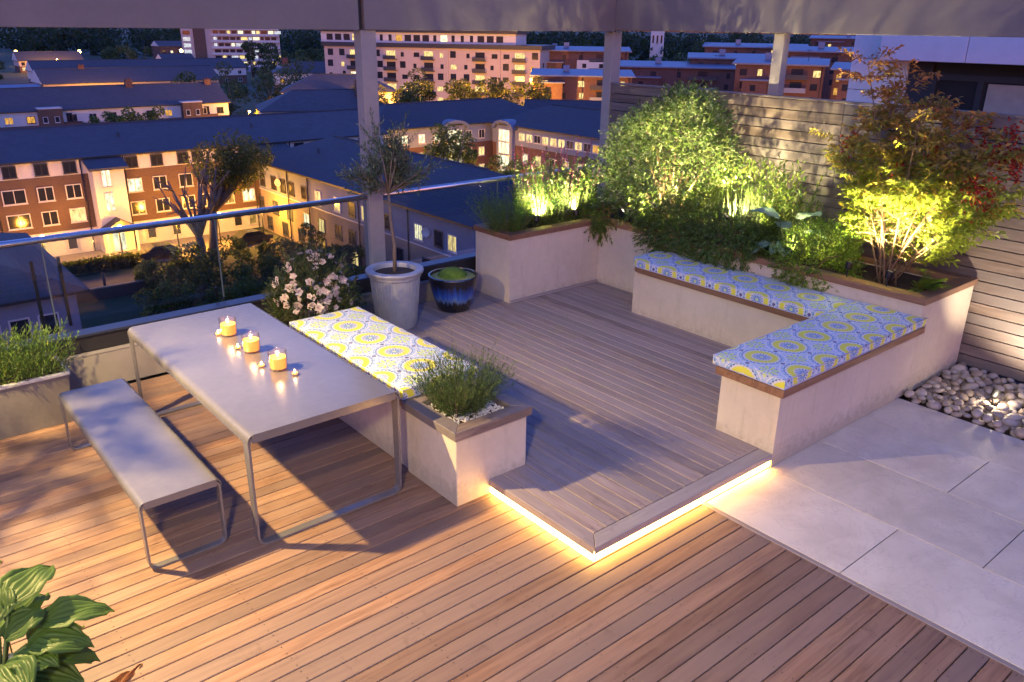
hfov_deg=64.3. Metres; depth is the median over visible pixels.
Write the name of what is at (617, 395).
raised deck
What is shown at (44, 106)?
terraced houses
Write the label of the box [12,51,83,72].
terraced houses
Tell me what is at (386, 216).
window
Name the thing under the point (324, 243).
window
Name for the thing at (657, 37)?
church tower
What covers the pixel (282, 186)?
window
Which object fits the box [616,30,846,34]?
sky
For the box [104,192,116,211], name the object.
window
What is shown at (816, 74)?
window
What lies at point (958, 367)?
pebble
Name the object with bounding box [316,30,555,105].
apartment block
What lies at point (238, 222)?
window
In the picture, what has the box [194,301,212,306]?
garden shrub
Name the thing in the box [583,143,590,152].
window
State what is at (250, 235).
parked car
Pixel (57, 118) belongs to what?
window
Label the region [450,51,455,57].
window
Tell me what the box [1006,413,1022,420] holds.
pebble
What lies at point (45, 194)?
window
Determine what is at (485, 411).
white chippings
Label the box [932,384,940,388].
pebble
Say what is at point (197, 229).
bare tree
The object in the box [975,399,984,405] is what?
pebble
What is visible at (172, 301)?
garden shrub
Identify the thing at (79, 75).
terraced houses
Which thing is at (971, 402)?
pebble
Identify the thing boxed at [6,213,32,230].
window
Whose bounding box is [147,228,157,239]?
window
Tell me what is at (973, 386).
pebble
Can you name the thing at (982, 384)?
pebble
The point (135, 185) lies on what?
window
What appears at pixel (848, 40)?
red brick flats
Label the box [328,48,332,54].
window
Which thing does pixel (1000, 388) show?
pebble
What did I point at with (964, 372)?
pebble
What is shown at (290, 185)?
window
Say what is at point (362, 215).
window
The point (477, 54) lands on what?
window
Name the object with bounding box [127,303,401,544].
dining table
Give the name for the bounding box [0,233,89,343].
hipped house
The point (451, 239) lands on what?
window
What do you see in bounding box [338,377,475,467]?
wall seat
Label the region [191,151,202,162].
window
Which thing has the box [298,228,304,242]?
window
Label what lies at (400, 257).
window
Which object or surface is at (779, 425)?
corner seat
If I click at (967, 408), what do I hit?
pebble
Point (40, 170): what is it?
window
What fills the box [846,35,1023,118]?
panelled building
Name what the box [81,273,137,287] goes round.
road
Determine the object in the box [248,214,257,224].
window
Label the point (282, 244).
garden shrub
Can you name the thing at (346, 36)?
window
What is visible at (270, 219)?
window
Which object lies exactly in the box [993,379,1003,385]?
pebble
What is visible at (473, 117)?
arched flats
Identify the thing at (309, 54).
tree
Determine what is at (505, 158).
window
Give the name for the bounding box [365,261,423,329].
zinc pot
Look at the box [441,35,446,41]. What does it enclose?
window
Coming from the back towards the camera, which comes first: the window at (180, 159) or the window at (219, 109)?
the window at (219, 109)
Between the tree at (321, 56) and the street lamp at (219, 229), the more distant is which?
the tree at (321, 56)
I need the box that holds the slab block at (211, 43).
[180,28,281,71]
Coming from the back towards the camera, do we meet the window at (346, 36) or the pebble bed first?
the window at (346, 36)
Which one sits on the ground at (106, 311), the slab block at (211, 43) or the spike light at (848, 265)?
the slab block at (211, 43)
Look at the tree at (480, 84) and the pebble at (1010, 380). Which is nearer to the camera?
the pebble at (1010, 380)
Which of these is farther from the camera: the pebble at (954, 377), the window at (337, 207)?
the window at (337, 207)
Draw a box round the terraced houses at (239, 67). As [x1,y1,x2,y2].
[25,58,246,83]
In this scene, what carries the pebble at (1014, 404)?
on the pebble
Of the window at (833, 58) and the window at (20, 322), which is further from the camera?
the window at (833, 58)
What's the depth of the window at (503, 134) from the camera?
125.49 m
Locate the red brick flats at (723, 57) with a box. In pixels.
[687,49,768,64]
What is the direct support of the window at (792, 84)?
in the red brick flats at (804, 77)
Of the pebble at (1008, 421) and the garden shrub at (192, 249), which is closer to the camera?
the pebble at (1008, 421)
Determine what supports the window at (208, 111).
in the terraced houses at (44, 106)
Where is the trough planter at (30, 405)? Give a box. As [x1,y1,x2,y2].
[0,352,72,439]
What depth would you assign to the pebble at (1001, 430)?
6.35 m
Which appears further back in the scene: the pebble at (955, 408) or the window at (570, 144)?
the window at (570, 144)
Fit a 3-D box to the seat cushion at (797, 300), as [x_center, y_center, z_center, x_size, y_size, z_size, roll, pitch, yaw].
[2.098,-0.574,7.744,0.546,0.089,2.184,-16,27,-37]
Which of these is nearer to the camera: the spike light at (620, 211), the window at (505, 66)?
the spike light at (620, 211)
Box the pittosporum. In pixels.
[588,77,748,235]
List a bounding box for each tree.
[0,61,4,78]
[88,111,116,122]
[99,45,124,58]
[113,106,146,121]
[122,46,153,58]
[141,105,164,119]
[152,155,229,263]
[170,70,199,82]
[182,128,276,259]
[212,61,253,115]
[241,40,274,78]
[251,66,302,102]
[260,42,298,74]
[276,56,314,90]
[294,47,318,60]
[299,48,324,60]
[316,52,324,60]
[335,107,450,271]
[351,84,388,103]
[389,68,436,102]
[392,80,435,102]
[398,81,425,102]
[422,121,479,165]
[443,78,476,99]
[443,79,481,99]
[474,77,520,103]
[476,76,515,102]
[483,154,522,175]
[518,83,552,104]
[522,76,551,105]
[647,54,662,60]
[673,40,707,61]
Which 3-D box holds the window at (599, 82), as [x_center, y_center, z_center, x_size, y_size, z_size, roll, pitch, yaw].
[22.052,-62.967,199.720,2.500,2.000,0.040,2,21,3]
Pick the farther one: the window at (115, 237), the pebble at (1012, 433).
the window at (115, 237)
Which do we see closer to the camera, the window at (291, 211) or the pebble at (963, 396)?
the pebble at (963, 396)
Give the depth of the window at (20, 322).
46.62 m
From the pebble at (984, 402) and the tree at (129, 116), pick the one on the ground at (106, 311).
the tree at (129, 116)
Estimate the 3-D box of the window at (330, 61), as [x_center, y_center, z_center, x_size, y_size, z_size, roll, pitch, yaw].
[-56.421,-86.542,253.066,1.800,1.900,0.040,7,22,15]
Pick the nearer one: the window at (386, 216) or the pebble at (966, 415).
the pebble at (966, 415)
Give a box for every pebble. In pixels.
[904,390,914,397]
[911,398,920,403]
[915,389,926,396]
[918,395,925,400]
[922,384,931,388]
[925,379,941,383]
[925,395,933,400]
[926,401,941,410]
[931,376,941,380]
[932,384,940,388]
[933,388,944,392]
[939,382,947,388]
[941,399,950,406]
[942,370,950,374]
[942,374,951,379]
[944,407,952,413]
[947,390,955,395]
[950,364,965,371]
[950,369,957,373]
[950,374,959,380]
[950,380,959,386]
[950,411,961,417]
[951,386,959,391]
[951,405,959,410]
[953,399,963,405]
[958,361,966,366]
[958,393,968,400]
[960,370,968,374]
[960,374,969,379]
[963,406,971,411]
[963,413,971,417]
[964,382,978,389]
[964,389,973,396]
[966,377,974,382]
[967,399,975,404]
[969,367,979,372]
[971,371,982,376]
[972,408,982,417]
[972,419,984,424]
[975,392,984,396]
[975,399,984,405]
[976,381,985,387]
[981,400,989,405]
[982,380,993,385]
[982,414,992,422]
[985,389,991,394]
[985,404,993,410]
[987,373,997,378]
[988,398,999,403]
[992,410,1004,418]
[992,420,1001,427]
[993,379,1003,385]
[994,385,1004,391]
[995,427,1004,432]
[996,403,1008,410]
[1000,393,1006,400]
[1001,417,1017,426]
[1003,384,1013,390]
[1005,389,1014,393]
[1005,393,1015,399]
[1006,378,1014,382]
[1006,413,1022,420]
[1007,400,1020,408]
[1010,430,1020,439]
[1014,427,1023,438]
[1015,399,1023,406]
[1017,383,1023,388]
[1017,388,1023,392]
[1018,392,1023,399]
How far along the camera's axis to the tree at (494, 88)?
173.19 m
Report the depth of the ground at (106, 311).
82.83 m
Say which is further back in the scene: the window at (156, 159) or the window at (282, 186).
the window at (282, 186)
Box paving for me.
[706,398,1023,669]
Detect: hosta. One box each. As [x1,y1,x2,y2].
[0,564,114,681]
[749,207,825,257]
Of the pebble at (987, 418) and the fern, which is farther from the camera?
the fern
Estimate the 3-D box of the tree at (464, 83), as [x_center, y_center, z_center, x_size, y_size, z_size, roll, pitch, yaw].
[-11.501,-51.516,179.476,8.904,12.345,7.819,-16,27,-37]
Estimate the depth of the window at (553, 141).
118.18 m
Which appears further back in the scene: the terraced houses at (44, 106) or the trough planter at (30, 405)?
the terraced houses at (44, 106)
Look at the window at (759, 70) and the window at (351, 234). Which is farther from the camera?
the window at (759, 70)
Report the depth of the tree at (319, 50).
341.30 m
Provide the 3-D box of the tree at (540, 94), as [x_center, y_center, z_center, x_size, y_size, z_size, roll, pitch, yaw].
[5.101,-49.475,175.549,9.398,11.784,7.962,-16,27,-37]
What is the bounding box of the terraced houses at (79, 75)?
[30,63,220,86]
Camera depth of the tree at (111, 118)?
162.95 m
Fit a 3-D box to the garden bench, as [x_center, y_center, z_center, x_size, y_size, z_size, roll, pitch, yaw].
[-2.445,0.787,5.296,0.455,0.445,1.830,-16,27,-37]
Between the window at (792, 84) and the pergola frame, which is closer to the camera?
the pergola frame
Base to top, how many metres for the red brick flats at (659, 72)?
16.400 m
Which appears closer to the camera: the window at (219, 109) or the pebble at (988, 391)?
the pebble at (988, 391)
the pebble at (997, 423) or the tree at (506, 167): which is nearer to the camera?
the pebble at (997, 423)
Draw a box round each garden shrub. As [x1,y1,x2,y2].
[131,279,196,316]
[133,258,188,287]
[153,247,243,306]
[165,241,231,280]
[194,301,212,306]
[205,280,257,302]
[215,235,280,271]
[226,253,284,296]
[255,276,324,294]
[260,246,324,286]
[270,222,325,261]
[323,243,364,269]
[324,262,365,275]
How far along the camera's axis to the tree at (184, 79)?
207.87 m
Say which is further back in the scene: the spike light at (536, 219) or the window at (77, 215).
the window at (77, 215)
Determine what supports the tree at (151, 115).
on the ground at (106, 311)
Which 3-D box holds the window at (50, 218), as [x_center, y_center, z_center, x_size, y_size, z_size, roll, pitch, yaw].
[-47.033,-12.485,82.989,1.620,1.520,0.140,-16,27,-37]
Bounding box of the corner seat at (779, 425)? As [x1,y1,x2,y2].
[632,267,924,466]
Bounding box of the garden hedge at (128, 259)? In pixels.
[61,251,140,276]
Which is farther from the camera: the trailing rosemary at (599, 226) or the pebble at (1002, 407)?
the trailing rosemary at (599, 226)
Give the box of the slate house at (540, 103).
[524,99,601,108]
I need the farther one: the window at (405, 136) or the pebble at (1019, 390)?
the window at (405, 136)
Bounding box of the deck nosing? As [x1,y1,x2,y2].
[594,449,771,554]
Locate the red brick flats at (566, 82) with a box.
[530,65,635,99]
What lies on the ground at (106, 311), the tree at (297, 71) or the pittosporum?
the tree at (297, 71)
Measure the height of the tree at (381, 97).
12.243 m
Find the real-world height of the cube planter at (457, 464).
0.545 m
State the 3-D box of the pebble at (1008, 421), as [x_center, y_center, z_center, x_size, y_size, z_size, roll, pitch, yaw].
[3.916,0.639,6.408,0.123,0.078,0.098,17,18,15]
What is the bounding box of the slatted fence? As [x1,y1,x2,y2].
[605,82,1023,382]
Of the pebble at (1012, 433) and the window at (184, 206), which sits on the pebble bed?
the pebble at (1012, 433)
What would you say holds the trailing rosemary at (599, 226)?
in the raised planter at (529, 262)
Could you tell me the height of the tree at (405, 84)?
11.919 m
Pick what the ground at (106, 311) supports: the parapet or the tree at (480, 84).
the tree at (480, 84)
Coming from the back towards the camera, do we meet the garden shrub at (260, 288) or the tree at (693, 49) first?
the tree at (693, 49)
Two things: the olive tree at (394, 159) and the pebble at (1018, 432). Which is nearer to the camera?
the pebble at (1018, 432)
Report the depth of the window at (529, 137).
121.97 m
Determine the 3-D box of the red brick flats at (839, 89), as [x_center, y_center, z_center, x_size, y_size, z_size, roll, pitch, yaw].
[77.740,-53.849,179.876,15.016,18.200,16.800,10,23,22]
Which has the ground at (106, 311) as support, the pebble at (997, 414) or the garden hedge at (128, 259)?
the garden hedge at (128, 259)
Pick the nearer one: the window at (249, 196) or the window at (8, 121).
the window at (249, 196)
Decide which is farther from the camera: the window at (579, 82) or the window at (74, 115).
the window at (579, 82)
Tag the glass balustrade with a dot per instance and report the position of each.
(39, 240)
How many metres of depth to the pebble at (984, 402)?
6.71 m
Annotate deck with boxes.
[0,374,1023,681]
[374,282,758,538]
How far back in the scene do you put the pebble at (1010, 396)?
6.83 m
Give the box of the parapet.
[0,252,475,389]
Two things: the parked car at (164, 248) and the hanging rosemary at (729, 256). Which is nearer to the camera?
the hanging rosemary at (729, 256)
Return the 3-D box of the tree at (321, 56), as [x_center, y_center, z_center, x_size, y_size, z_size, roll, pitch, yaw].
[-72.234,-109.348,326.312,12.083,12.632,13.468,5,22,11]
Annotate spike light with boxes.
[533,215,539,226]
[573,209,578,220]
[617,208,624,219]
[845,261,853,276]
[884,270,893,285]
[990,388,1000,405]
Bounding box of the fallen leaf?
[110,663,141,681]
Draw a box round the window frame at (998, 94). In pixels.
[903,61,1023,118]
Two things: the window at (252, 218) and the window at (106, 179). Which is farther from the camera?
the window at (252, 218)
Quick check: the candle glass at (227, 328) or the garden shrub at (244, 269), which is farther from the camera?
the garden shrub at (244, 269)
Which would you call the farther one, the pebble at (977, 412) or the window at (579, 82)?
the window at (579, 82)
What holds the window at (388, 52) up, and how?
in the apartment block at (441, 58)
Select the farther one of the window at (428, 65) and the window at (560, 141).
the window at (428, 65)
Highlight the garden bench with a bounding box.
[58,378,226,568]
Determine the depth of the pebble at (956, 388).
6.97 m
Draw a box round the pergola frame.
[0,0,1023,267]
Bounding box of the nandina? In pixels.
[808,44,1023,285]
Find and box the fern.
[908,274,950,292]
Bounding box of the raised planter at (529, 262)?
[473,200,977,390]
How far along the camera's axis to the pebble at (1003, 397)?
6.92 m
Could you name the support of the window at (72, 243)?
in the brick flats at (58, 179)
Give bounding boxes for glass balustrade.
[0,164,601,328]
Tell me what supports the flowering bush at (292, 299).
in the bush pot
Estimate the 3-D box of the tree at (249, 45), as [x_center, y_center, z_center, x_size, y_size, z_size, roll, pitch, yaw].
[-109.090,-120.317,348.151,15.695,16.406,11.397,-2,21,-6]
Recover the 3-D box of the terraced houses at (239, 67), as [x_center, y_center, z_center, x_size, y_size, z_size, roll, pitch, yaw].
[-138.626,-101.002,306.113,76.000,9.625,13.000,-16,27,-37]
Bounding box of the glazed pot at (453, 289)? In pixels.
[428,267,478,312]
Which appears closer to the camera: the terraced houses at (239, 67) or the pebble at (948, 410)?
the pebble at (948, 410)
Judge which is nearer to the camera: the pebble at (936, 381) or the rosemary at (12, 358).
the rosemary at (12, 358)
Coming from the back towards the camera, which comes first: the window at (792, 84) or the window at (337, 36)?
the window at (337, 36)
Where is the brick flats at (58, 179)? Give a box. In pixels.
[0,108,387,256]
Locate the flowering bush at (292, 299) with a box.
[260,240,370,326]
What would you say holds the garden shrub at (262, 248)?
on the ground at (106, 311)
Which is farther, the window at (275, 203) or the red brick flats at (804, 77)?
the red brick flats at (804, 77)
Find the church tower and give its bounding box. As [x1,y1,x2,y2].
[649,31,664,60]
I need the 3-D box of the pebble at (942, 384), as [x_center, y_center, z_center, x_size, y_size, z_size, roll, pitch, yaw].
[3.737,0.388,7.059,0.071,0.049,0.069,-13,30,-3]
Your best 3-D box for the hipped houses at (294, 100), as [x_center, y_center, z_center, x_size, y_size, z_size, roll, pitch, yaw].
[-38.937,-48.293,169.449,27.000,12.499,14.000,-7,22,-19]
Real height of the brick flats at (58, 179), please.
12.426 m
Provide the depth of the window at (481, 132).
128.23 m
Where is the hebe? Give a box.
[762,216,866,292]
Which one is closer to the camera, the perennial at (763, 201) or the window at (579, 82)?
the perennial at (763, 201)
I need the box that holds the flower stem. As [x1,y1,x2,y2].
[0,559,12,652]
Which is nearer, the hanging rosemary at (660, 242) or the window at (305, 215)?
the hanging rosemary at (660, 242)
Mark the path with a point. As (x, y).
(76, 256)
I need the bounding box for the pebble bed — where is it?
[906,373,1023,440]
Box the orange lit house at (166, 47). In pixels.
[151,41,182,58]
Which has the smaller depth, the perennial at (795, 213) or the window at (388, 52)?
the perennial at (795, 213)
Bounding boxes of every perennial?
[702,151,827,249]
[765,196,825,258]
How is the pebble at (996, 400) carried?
on the pebble
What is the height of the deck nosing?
0.049 m
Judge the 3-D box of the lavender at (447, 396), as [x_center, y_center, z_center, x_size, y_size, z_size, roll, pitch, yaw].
[-0.336,0.209,5.360,0.961,0.575,0.878,-16,27,-37]
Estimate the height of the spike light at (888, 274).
0.192 m
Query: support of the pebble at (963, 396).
on the pebble
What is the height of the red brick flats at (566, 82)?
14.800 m
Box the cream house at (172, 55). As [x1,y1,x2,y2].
[156,53,193,58]
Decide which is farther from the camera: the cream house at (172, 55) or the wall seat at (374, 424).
the cream house at (172, 55)
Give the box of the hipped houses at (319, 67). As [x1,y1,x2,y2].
[271,57,325,90]
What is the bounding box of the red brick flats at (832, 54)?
[788,42,853,102]
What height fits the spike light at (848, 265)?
0.192 m
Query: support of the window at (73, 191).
in the brick flats at (58, 179)
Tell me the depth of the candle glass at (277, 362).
5.38 m
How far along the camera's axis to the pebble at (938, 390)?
6.91 m
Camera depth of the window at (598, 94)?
200.61 m
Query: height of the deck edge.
0.048 m
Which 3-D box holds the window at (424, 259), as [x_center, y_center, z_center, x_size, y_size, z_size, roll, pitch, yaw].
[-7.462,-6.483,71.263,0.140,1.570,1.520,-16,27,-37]
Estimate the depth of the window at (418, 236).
71.02 m
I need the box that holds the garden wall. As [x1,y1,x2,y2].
[76,265,157,303]
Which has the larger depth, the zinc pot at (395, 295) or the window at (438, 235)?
the window at (438, 235)
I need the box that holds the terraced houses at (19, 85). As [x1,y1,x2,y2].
[0,83,40,87]
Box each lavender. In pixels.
[391,328,540,417]
[463,182,554,234]
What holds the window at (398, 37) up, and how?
in the apartment block at (441, 58)
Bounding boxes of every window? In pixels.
[1,166,17,179]
[1,189,28,206]
[4,117,14,124]
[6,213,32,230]
[8,317,32,341]
[26,116,35,123]
[33,163,49,176]
[36,186,55,202]
[37,312,61,335]
[41,210,60,226]
[43,117,48,123]
[55,116,60,122]
[62,161,77,173]
[65,183,83,199]
[66,113,72,121]
[67,239,78,250]
[69,114,77,121]
[69,207,87,223]
[100,170,112,187]
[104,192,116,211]
[111,232,128,252]
[124,156,138,168]
[127,178,143,192]
[131,200,147,215]
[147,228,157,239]
[150,154,163,165]
[152,175,167,190]
[155,197,171,212]
[165,109,172,116]
[172,225,182,235]
[176,152,189,163]
[178,173,193,187]
[181,194,195,209]
[182,31,189,34]
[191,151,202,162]
[204,106,209,113]
[217,107,223,113]
[224,192,235,204]
[234,216,243,226]
[242,188,255,201]
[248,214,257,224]
[258,195,264,207]
[259,172,265,186]
[267,215,273,230]
[270,175,276,190]
[272,200,279,215]
[279,178,286,193]
[282,221,288,236]
[287,210,293,221]
[288,181,294,196]
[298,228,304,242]
[300,185,307,201]
[303,212,309,228]
[314,190,321,206]
[318,217,325,234]
[319,237,325,247]
[326,33,332,39]
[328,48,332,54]
[328,59,332,65]
[333,196,340,213]
[334,224,342,240]
[335,34,340,39]
[339,49,344,54]
[343,34,349,39]
[348,202,355,218]
[348,229,355,245]
[352,252,359,265]
[361,205,363,221]
[377,61,382,66]
[377,72,382,77]
[384,213,389,230]
[386,50,394,54]
[387,62,395,66]
[387,73,395,77]
[388,84,396,90]
[396,35,401,40]
[396,247,403,260]
[400,61,405,67]
[402,135,407,145]
[404,35,410,40]
[413,35,419,40]
[414,222,423,242]
[418,134,425,143]
[422,35,428,41]
[422,256,430,261]
[424,51,432,55]
[424,62,432,67]
[424,74,432,78]
[433,229,443,249]
[438,73,443,79]
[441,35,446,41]
[447,233,457,254]
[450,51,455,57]
[475,52,484,57]
[475,64,484,68]
[475,75,484,79]
[477,36,483,42]
[478,129,484,138]
[478,146,484,155]
[487,36,493,42]
[496,36,502,42]
[498,128,509,142]
[498,141,509,155]
[498,154,509,168]
[503,64,508,70]
[515,53,524,58]
[515,65,524,69]
[515,76,523,81]
[519,133,524,141]
[522,154,527,163]
[526,134,532,142]
[532,53,537,59]
[533,135,540,144]
[535,156,540,165]
[541,136,548,145]
[550,137,556,147]
[557,139,564,148]
[566,140,573,149]
[574,141,582,151]
[578,81,583,86]
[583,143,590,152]
[591,144,598,154]
[596,54,603,58]
[596,92,601,97]
[597,80,602,85]
[698,71,707,76]
[740,69,746,74]
[749,85,755,90]
[757,69,762,75]
[789,82,801,87]
[791,69,802,74]
[809,84,816,90]
[813,71,820,77]
[831,57,837,62]
[841,85,847,90]
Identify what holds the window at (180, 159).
in the brick flats at (58, 179)
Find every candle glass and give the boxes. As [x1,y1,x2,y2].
[218,316,236,336]
[241,333,259,353]
[267,350,287,371]
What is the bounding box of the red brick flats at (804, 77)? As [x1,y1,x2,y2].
[732,50,829,101]
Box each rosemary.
[0,318,78,384]
[571,186,632,246]
[626,187,728,257]
[673,204,785,272]
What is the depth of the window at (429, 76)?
246.00 m
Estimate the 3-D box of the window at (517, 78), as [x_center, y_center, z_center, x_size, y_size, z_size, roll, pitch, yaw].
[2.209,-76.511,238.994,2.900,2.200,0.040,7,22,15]
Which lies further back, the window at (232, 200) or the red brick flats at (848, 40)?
the red brick flats at (848, 40)
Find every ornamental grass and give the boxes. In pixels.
[680,167,742,240]
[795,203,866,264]
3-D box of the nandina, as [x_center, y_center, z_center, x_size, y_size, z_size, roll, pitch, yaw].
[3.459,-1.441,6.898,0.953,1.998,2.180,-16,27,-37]
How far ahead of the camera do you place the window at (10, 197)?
80.43 m
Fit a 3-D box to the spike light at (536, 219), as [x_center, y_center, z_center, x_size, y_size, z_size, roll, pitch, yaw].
[0.265,-1.273,8.841,0.064,0.195,0.080,8,22,18]
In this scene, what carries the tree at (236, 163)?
on the ground at (106, 311)
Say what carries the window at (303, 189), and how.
in the beige flats at (432, 225)
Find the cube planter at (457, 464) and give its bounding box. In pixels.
[401,379,531,506]
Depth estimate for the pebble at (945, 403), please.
6.70 m
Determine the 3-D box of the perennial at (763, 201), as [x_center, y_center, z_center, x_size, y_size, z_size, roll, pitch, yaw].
[2.467,-1.407,8.241,0.866,0.953,1.155,-5,22,-15]
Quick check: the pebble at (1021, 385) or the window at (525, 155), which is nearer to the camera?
the pebble at (1021, 385)
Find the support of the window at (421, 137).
in the arched flats at (473, 117)
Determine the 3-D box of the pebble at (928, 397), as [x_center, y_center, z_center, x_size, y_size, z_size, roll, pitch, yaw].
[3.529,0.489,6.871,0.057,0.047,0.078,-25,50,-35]
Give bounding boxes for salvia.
[505,133,608,228]
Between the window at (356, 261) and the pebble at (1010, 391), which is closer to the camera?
the pebble at (1010, 391)
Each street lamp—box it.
[118,225,122,252]
[218,212,221,244]
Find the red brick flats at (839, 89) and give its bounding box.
[829,62,851,103]
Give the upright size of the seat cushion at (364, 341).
0.088 m
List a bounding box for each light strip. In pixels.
[491,487,590,558]
[591,461,769,560]
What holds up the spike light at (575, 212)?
in the raised planter at (529, 262)
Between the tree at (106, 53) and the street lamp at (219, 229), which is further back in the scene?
the tree at (106, 53)
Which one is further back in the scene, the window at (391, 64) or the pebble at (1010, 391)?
the window at (391, 64)
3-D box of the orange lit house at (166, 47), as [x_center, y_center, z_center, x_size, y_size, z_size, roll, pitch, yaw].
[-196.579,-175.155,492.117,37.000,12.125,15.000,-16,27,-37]
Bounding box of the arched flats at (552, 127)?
[488,104,600,198]
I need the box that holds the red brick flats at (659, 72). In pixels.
[620,55,735,94]
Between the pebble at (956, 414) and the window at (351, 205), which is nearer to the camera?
the pebble at (956, 414)
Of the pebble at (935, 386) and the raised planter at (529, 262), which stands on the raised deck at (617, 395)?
the raised planter at (529, 262)
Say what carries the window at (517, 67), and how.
in the apartment block at (441, 58)
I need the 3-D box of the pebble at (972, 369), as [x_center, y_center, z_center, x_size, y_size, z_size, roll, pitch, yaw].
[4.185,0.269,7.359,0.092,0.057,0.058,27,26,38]
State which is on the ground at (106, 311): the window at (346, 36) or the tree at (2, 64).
the tree at (2, 64)
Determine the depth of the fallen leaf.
3.85 m
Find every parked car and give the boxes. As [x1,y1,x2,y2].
[136,241,182,259]
[231,228,272,245]
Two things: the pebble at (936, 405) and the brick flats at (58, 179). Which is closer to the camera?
the pebble at (936, 405)
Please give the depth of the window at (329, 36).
252.51 m
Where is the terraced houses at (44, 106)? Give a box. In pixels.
[0,77,230,128]
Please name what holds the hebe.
in the raised planter at (529, 262)
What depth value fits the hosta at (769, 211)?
7.75 m
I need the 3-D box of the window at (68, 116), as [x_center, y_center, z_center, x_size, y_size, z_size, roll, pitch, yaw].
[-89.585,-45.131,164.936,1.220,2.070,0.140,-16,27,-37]
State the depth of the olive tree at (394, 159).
7.57 m
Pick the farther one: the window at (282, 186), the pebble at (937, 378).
the window at (282, 186)
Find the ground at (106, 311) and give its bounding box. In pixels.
[0,27,853,328]
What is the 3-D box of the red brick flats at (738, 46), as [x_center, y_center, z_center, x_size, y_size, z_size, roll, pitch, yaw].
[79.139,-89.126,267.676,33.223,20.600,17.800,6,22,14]
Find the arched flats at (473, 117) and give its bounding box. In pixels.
[379,97,532,170]
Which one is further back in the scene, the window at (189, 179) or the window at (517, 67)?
the window at (517, 67)
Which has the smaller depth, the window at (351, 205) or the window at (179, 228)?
the window at (351, 205)
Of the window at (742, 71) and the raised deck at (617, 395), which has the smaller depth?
the raised deck at (617, 395)
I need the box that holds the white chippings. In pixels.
[428,399,503,423]
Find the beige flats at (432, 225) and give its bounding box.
[258,135,583,272]
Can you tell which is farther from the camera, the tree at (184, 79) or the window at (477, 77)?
the window at (477, 77)
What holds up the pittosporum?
in the raised planter at (529, 262)
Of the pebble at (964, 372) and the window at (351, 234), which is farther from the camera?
the window at (351, 234)
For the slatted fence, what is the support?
attached to the pergola frame
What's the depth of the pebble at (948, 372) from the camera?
7.28 m
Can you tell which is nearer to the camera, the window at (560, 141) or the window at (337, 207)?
the window at (337, 207)
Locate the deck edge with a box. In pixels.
[489,480,593,554]
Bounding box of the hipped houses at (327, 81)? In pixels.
[279,73,396,102]
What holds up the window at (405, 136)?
in the arched flats at (473, 117)
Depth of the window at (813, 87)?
180.42 m
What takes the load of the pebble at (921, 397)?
on the pebble at (916, 400)
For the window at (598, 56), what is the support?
in the red brick flats at (582, 57)
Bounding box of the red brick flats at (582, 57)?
[546,42,631,68]
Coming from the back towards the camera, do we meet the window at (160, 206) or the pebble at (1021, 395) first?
the window at (160, 206)
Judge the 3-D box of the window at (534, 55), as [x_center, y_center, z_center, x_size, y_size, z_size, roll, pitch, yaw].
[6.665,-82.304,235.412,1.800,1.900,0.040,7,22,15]
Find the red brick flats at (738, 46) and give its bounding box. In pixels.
[702,39,808,53]
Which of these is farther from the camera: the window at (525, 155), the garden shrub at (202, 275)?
the window at (525, 155)
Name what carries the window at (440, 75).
in the apartment block at (441, 58)
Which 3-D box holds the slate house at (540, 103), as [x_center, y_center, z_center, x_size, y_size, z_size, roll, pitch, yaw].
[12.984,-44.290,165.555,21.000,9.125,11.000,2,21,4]
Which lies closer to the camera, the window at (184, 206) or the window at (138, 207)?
the window at (138, 207)
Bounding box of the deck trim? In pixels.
[701,502,1023,675]
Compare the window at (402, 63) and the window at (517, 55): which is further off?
the window at (402, 63)
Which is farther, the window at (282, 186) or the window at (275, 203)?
the window at (275, 203)
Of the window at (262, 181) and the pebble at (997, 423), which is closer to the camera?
the pebble at (997, 423)
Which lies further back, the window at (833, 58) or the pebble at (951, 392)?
the window at (833, 58)
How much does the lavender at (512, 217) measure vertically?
0.576 m
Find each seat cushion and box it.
[289,307,478,399]
[633,250,854,317]
[712,301,926,389]
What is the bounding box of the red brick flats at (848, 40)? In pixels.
[809,34,855,46]
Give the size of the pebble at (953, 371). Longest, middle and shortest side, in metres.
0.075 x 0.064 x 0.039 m
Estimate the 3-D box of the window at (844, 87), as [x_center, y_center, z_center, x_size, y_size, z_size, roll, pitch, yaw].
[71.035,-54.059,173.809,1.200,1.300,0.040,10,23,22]
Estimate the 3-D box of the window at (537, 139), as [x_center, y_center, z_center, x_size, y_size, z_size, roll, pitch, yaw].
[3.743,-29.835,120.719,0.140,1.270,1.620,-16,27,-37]
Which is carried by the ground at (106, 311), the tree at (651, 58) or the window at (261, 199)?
the tree at (651, 58)
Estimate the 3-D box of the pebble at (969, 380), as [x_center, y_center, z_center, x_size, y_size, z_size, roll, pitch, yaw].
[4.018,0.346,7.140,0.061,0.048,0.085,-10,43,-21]
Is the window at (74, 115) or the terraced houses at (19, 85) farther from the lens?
the terraced houses at (19, 85)
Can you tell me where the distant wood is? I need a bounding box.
[0,27,855,60]
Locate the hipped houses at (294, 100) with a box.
[255,80,385,113]
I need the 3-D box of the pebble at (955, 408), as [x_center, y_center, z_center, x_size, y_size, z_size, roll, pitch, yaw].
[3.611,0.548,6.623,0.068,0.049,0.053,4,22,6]
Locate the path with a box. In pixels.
[54,229,275,274]
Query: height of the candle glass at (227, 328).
0.134 m
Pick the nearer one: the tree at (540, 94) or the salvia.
the salvia
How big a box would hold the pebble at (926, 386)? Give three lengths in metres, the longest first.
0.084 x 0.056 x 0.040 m

